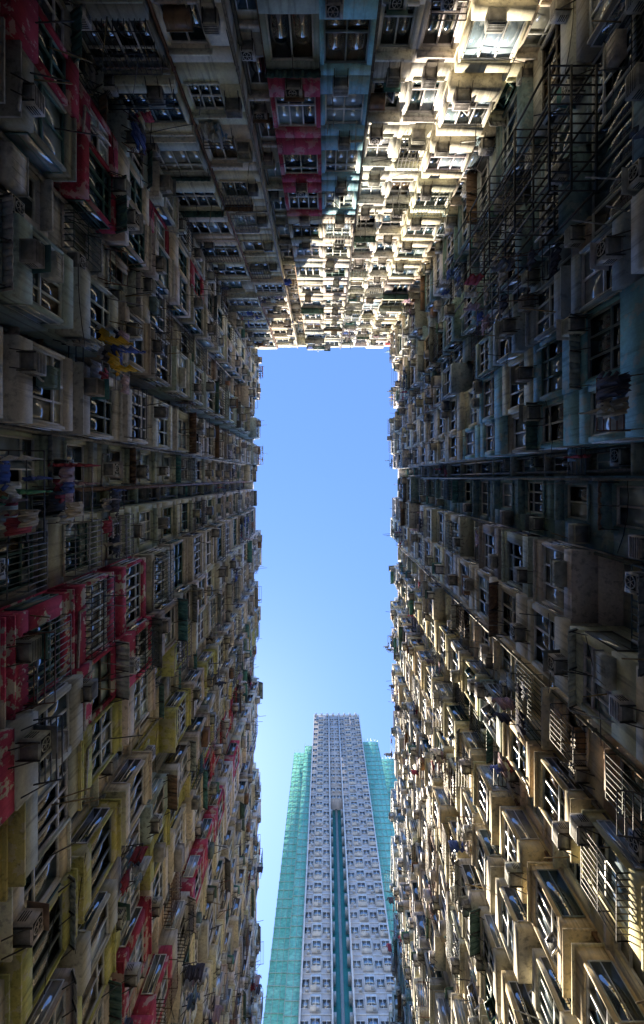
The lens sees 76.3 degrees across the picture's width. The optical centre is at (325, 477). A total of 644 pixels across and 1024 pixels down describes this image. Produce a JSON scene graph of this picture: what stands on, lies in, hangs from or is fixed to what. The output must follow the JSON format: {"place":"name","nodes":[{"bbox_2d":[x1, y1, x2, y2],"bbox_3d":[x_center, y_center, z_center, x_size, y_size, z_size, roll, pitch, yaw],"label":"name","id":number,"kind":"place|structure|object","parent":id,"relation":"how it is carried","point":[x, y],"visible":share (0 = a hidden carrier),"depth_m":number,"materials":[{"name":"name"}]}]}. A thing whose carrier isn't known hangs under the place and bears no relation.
{"place":"outdoors","nodes":[
{"label":"outdoors","id":0,"kind":"place"},
{"bbox_2d":[254,347,397,1023],"label":"sky","id":1,"kind":"structure","parent":0,"point":[324,485],"materials":[{"name":"blue"}]},
{"bbox_2d":[263,713,396,1023],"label":"residential tower","id":2,"kind":"structure","parent":0,"point":[330,959],"depth_m":93.78,"materials":[{"name":"tile"}]},
{"bbox_2d":[300,718,394,1023],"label":"window glass","id":3,"kind":"structure","parent":2,"relation":"in","point":[315,980],"depth_m":91.45,"materials":[{"name":"blue glass"}]},
{"label":"ground","id":4,"kind":"structure","parent":0,"visible":0},
{"bbox_2d":[0,0,261,1023],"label":"walls","id":5,"kind":"structure","parent":4,"relation":"on","point":[20,858],"depth_m":17.57,"materials":[{"name":"beige concrete"}]},
{"bbox_2d":[0,0,257,1023],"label":"window glass","id":6,"kind":"object","parent":5,"relation":"attached to","point":[52,142],"visible":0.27,"depth_m":16.35,"materials":[{"name":"black glass"}]},
{"bbox_2d":[0,0,259,1023],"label":"window frames","id":7,"kind":"structure","parent":5,"relation":"attached to","point":[98,608],"depth_m":18.77,"materials":[{"name":"metal"}]},
{"bbox_2d":[0,0,261,1023],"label":"air conditioners","id":8,"kind":"object","parent":5,"relation":"attached to","point":[32,254],"visible":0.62,"depth_m":18.00,"materials":[{"name":"metal"}]},
{"bbox_2d":[0,5,262,1023],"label":"awnings","id":9,"kind":"object","parent":5,"relation":"attached to","point":[14,169],"visible":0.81,"depth_m":18.33,"materials":[{"name":"grey metal"}]},
{"bbox_2d":[0,0,266,1023],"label":"pipes and racks","id":10,"kind":"object","parent":5,"relation":"attached to","point":[124,446],"visible":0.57,"depth_m":18.16,"materials":[{"name":"metal"}]},
{"bbox_2d":[0,111,266,1023],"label":"laundry","id":11,"kind":"object","parent":5,"relation":"hanging from","point":[110,351],"visible":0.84,"depth_m":15.54,"materials":[{"name":"fabric"}]},
{"bbox_2d":[70,0,552,349],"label":"walls","id":12,"kind":"structure","parent":4,"relation":"on","point":[211,62],"depth_m":20.55,"materials":[{"name":"beige concrete"}]},
{"bbox_2d":[95,4,505,350],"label":"awnings","id":13,"kind":"object","parent":12,"relation":"attached to","point":[177,18],"visible":0.78,"depth_m":21.24,"materials":[{"name":"beige metal"}]},
{"bbox_2d":[69,0,532,349],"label":"air conditioners","id":14,"kind":"object","parent":12,"relation":"attached to","point":[495,20],"visible":0.85,"depth_m":20.73,"materials":[{"name":"metal"}]},
{"bbox_2d":[82,0,526,349],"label":"pipes and racks","id":15,"kind":"object","parent":12,"relation":"attached to","point":[238,33],"visible":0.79,"depth_m":20.91,"materials":[{"name":"metal"}]},
{"bbox_2d":[199,121,385,350],"bbox_3d":[0.156,-16.654,26.988,18.883,50.098,2.498,0,-90,0],"label":"laundry","id":16,"kind":"object","parent":15,"relation":"hanging from","point":[211,132],"visible":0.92,"depth_m":21.14,"materials":[{"name":"fabric"}]},
{"bbox_2d":[82,0,549,344],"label":"window frames","id":17,"kind":"structure","parent":12,"relation":"attached to","point":[436,44],"depth_m":19.87,"materials":[{"name":"metal"}]},
{"bbox_2d":[82,0,551,344],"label":"window glass","id":18,"kind":"object","parent":12,"relation":"attached to","point":[301,28],"visible":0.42,"depth_m":19.29,"materials":[{"name":"black glass"}]},
{"bbox_2d":[389,0,643,1023],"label":"walls","id":19,"kind":"structure","parent":4,"relation":"on","point":[597,596],"depth_m":17.95,"materials":[{"name":"beige concrete"}]},
{"bbox_2d":[384,125,643,981],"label":"laundry","id":20,"kind":"object","parent":19,"relation":"hanging from","point":[611,398],"visible":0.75,"depth_m":18.84,"materials":[{"name":"fabric"}]},
{"bbox_2d":[385,0,643,1023],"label":"pipes and racks","id":21,"kind":"object","parent":19,"relation":"attached to","point":[515,192],"visible":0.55,"depth_m":16.26,"materials":[{"name":"metal"}]},
{"bbox_2d":[387,0,643,1023],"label":"air conditioners","id":22,"kind":"object","parent":19,"relation":"attached to","point":[605,244],"visible":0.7,"depth_m":17.84,"materials":[{"name":"metal"}]},
{"bbox_2d":[389,29,643,1023],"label":"awnings","id":23,"kind":"object","parent":19,"relation":"attached to","point":[603,661],"visible":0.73,"depth_m":18.53,"materials":[{"name":"grey metal"}]},
{"bbox_2d":[391,0,643,1023],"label":"window frames","id":24,"kind":"structure","parent":19,"relation":"attached to","point":[533,492],"depth_m":18.63,"materials":[{"name":"metal"}]},
{"bbox_2d":[392,0,643,1023],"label":"window glass","id":25,"kind":"object","parent":19,"relation":"attached to","point":[600,322],"visible":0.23,"depth_m":16.48,"materials":[{"name":"black glass"}]}
]}

